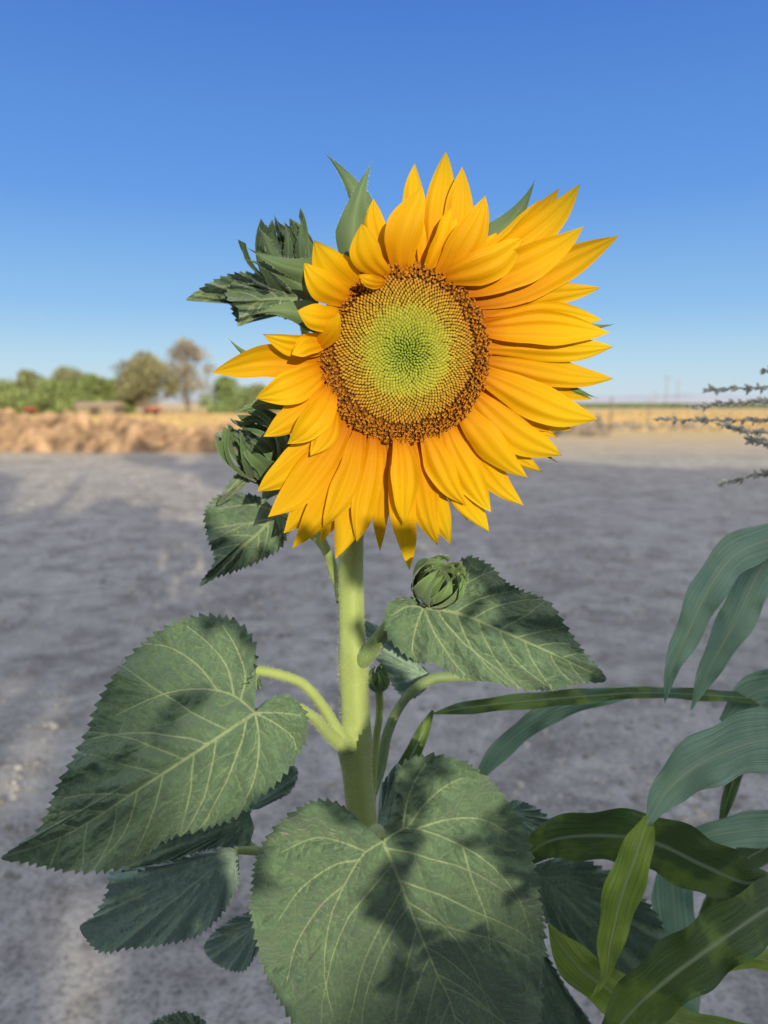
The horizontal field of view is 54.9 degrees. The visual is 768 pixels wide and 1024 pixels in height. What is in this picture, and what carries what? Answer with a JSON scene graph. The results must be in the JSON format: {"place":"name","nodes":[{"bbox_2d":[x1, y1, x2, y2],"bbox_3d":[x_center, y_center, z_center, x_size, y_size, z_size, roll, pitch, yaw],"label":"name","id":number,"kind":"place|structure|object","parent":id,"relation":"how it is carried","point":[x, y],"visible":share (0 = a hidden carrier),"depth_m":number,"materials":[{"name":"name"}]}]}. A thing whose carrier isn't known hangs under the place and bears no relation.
{"place":"outdoors","nodes":[
{"label":"outdoors","id":0,"kind":"place"},
{"bbox_2d":[0,403,767,1023],"bbox_3d":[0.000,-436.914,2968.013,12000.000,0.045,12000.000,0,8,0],"label":"ground","id":1,"kind":"structure","parent":0,"point":[56,967],"depth_m":4.42,"materials":[{"name":"grey soil"}]},
{"bbox_2d":[0,378,43,413],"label":"tree","id":2,"kind":"object","parent":1,"relation":"on","point":[11,396],"visible":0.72,"depth_m":88.89,"materials":[{"name":"green plant"}]},
{"bbox_2d":[1,369,60,411],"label":"tree","id":3,"kind":"object","parent":1,"relation":"on","point":[26,380],"visible":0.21,"depth_m":92.57,"materials":[{"name":"green plant"}]},
{"bbox_2d":[22,407,40,414],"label":"farm trailer","id":4,"kind":"object","parent":1,"relation":"on","point":[28,410],"visible":0.82,"depth_m":78.73,"materials":[{"name":"paint"}]},
{"bbox_2d":[17,377,80,414],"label":"tree","id":5,"kind":"object","parent":1,"relation":"on","point":[51,401],"visible":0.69,"depth_m":85.84,"materials":[{"name":"green plant"}]},
{"bbox_2d":[51,366,84,394],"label":"tree","id":6,"kind":"object","parent":1,"relation":"on","point":[67,374],"visible":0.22,"depth_m":95.65,"materials":[{"name":"green plant"}]},
{"bbox_2d":[57,372,115,412],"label":"tree","id":7,"kind":"object","parent":1,"relation":"on","point":[87,385],"visible":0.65,"depth_m":87.63,"materials":[{"name":"green plant"}]},
{"bbox_2d":[72,402,125,415],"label":"farm shed","id":8,"kind":"structure","parent":1,"relation":"on","point":[94,408],"depth_m":77.82,"materials":[{"name":"paint"}]},
{"bbox_2d":[90,408,99,415],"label":"door","id":9,"kind":"structure","parent":8,"relation":"in","point":[93,411],"depth_m":77.75,"materials":[{"name":"paint"}]},
{"bbox_2d":[91,377,139,413],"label":"tree","id":10,"kind":"object","parent":1,"relation":"on","point":[129,407],"visible":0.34,"depth_m":89.28,"materials":[{"name":"green plant"}]},
{"bbox_2d":[0,408,237,452],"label":"earth berm","id":11,"kind":"structure","parent":1,"relation":"on","point":[65,430],"depth_m":20.62,"materials":[{"name":"beige soil"}]},
{"bbox_2d":[109,350,180,413],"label":"tree","id":12,"kind":"object","parent":1,"relation":"on","point":[141,377],"visible":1,"depth_m":87.30,"materials":[{"name":"green plant"}]},
{"bbox_2d":[145,407,164,414],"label":"farm trailer","id":13,"kind":"object","parent":1,"relation":"on","point":[154,410],"visible":0.9,"depth_m":80.70,"materials":[{"name":"paint"}]},
{"bbox_2d":[158,337,217,412],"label":"tree","id":14,"kind":"object","parent":1,"relation":"on","point":[187,370],"visible":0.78,"depth_m":94.73,"materials":[{"name":"brown plant"}]},
{"bbox_2d":[196,375,255,413],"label":"tree","id":15,"kind":"object","parent":1,"relation":"on","point":[229,397],"visible":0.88,"depth_m":89.74,"materials":[{"name":"green plant"}]},
{"bbox_2d":[243,382,280,413],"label":"tree","id":16,"kind":"object","parent":1,"relation":"on","point":[258,388],"visible":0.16,"depth_m":92.97,"materials":[{"name":"green plant"}]},
{"bbox_2d":[1,151,667,1023],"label":"sunflower plant","id":17,"kind":"object","parent":1,"relation":"on","point":[423,369],"visible":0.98,"depth_m":0.56,"materials":[{"name":"green plant"}]},
{"bbox_2d":[385,366,767,1023],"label":"corn plant","id":18,"kind":"object","parent":1,"relation":"on","point":[689,958],"visible":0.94,"depth_m":0.63,"materials":[{"name":"green plant"}]},
{"bbox_2d":[553,415,609,436],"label":"earth berm","id":19,"kind":"structure","parent":1,"relation":"on","point":[596,428],"depth_m":30.25,"materials":[{"name":"beige soil"}]},
{"bbox_2d":[609,397,612,432],"bbox_3d":[10.030,-4.291,32.726,0.102,1.631,0.092,-4,9,-22],"label":"fence post","id":20,"kind":"object","parent":1,"relation":"on","point":[610,420],"visible":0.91,"depth_m":32.69,"materials":[{"name":"brown wood"}]},
{"bbox_2d":[647,400,649,423],"bbox_3d":[16.637,-6.287,46.583,0.102,1.531,0.092,-4,9,-22],"label":"fence post","id":21,"kind":"object","parent":1,"relation":"on","point":[648,412],"visible":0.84,"depth_m":46.56,"materials":[{"name":"brown wood"}]},
{"bbox_2d":[605,421,718,429],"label":"earth berm","id":22,"kind":"structure","parent":1,"relation":"on","point":[628,425],"depth_m":37.27,"materials":[{"name":"beige soil"}]},
{"bbox_2d":[663,375,671,402],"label":"utility pole","id":23,"kind":"object","parent":1,"relation":"on","point":[667,378],"visible":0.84,"depth_m":226.72,"materials":[{"name":"grey wood"}]},
{"bbox_2d":[577,403,767,407],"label":"crop strip","id":24,"kind":"object","parent":1,"relation":"on","point":[644,405],"visible":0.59,"depth_m":193.71,"materials":[{"name":"green plant"}]},
{"bbox_2d":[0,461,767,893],"bbox_3d":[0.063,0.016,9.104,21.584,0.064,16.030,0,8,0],"label":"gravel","id":25,"kind":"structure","parent":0,"point":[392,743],"depth_m":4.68,"materials":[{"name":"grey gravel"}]},
{"bbox_2d":[0,0,767,398],"label":"sky","id":26,"kind":"structure","parent":0,"point":[141,141],"materials":[{"name":"blue"}]},
{"bbox_2d":[15,411,767,430],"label":"dry grass","id":27,"kind":"structure","parent":0,"point":[176,420],"depth_m":63.75,"materials":[{"name":"beige plant"}]},
{"bbox_2d":[141,394,767,402],"bbox_3d":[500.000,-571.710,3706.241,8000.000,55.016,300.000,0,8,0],"label":"hills","id":28,"kind":"structure","parent":0,"point":[687,398],"depth_m":3623.37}
]}

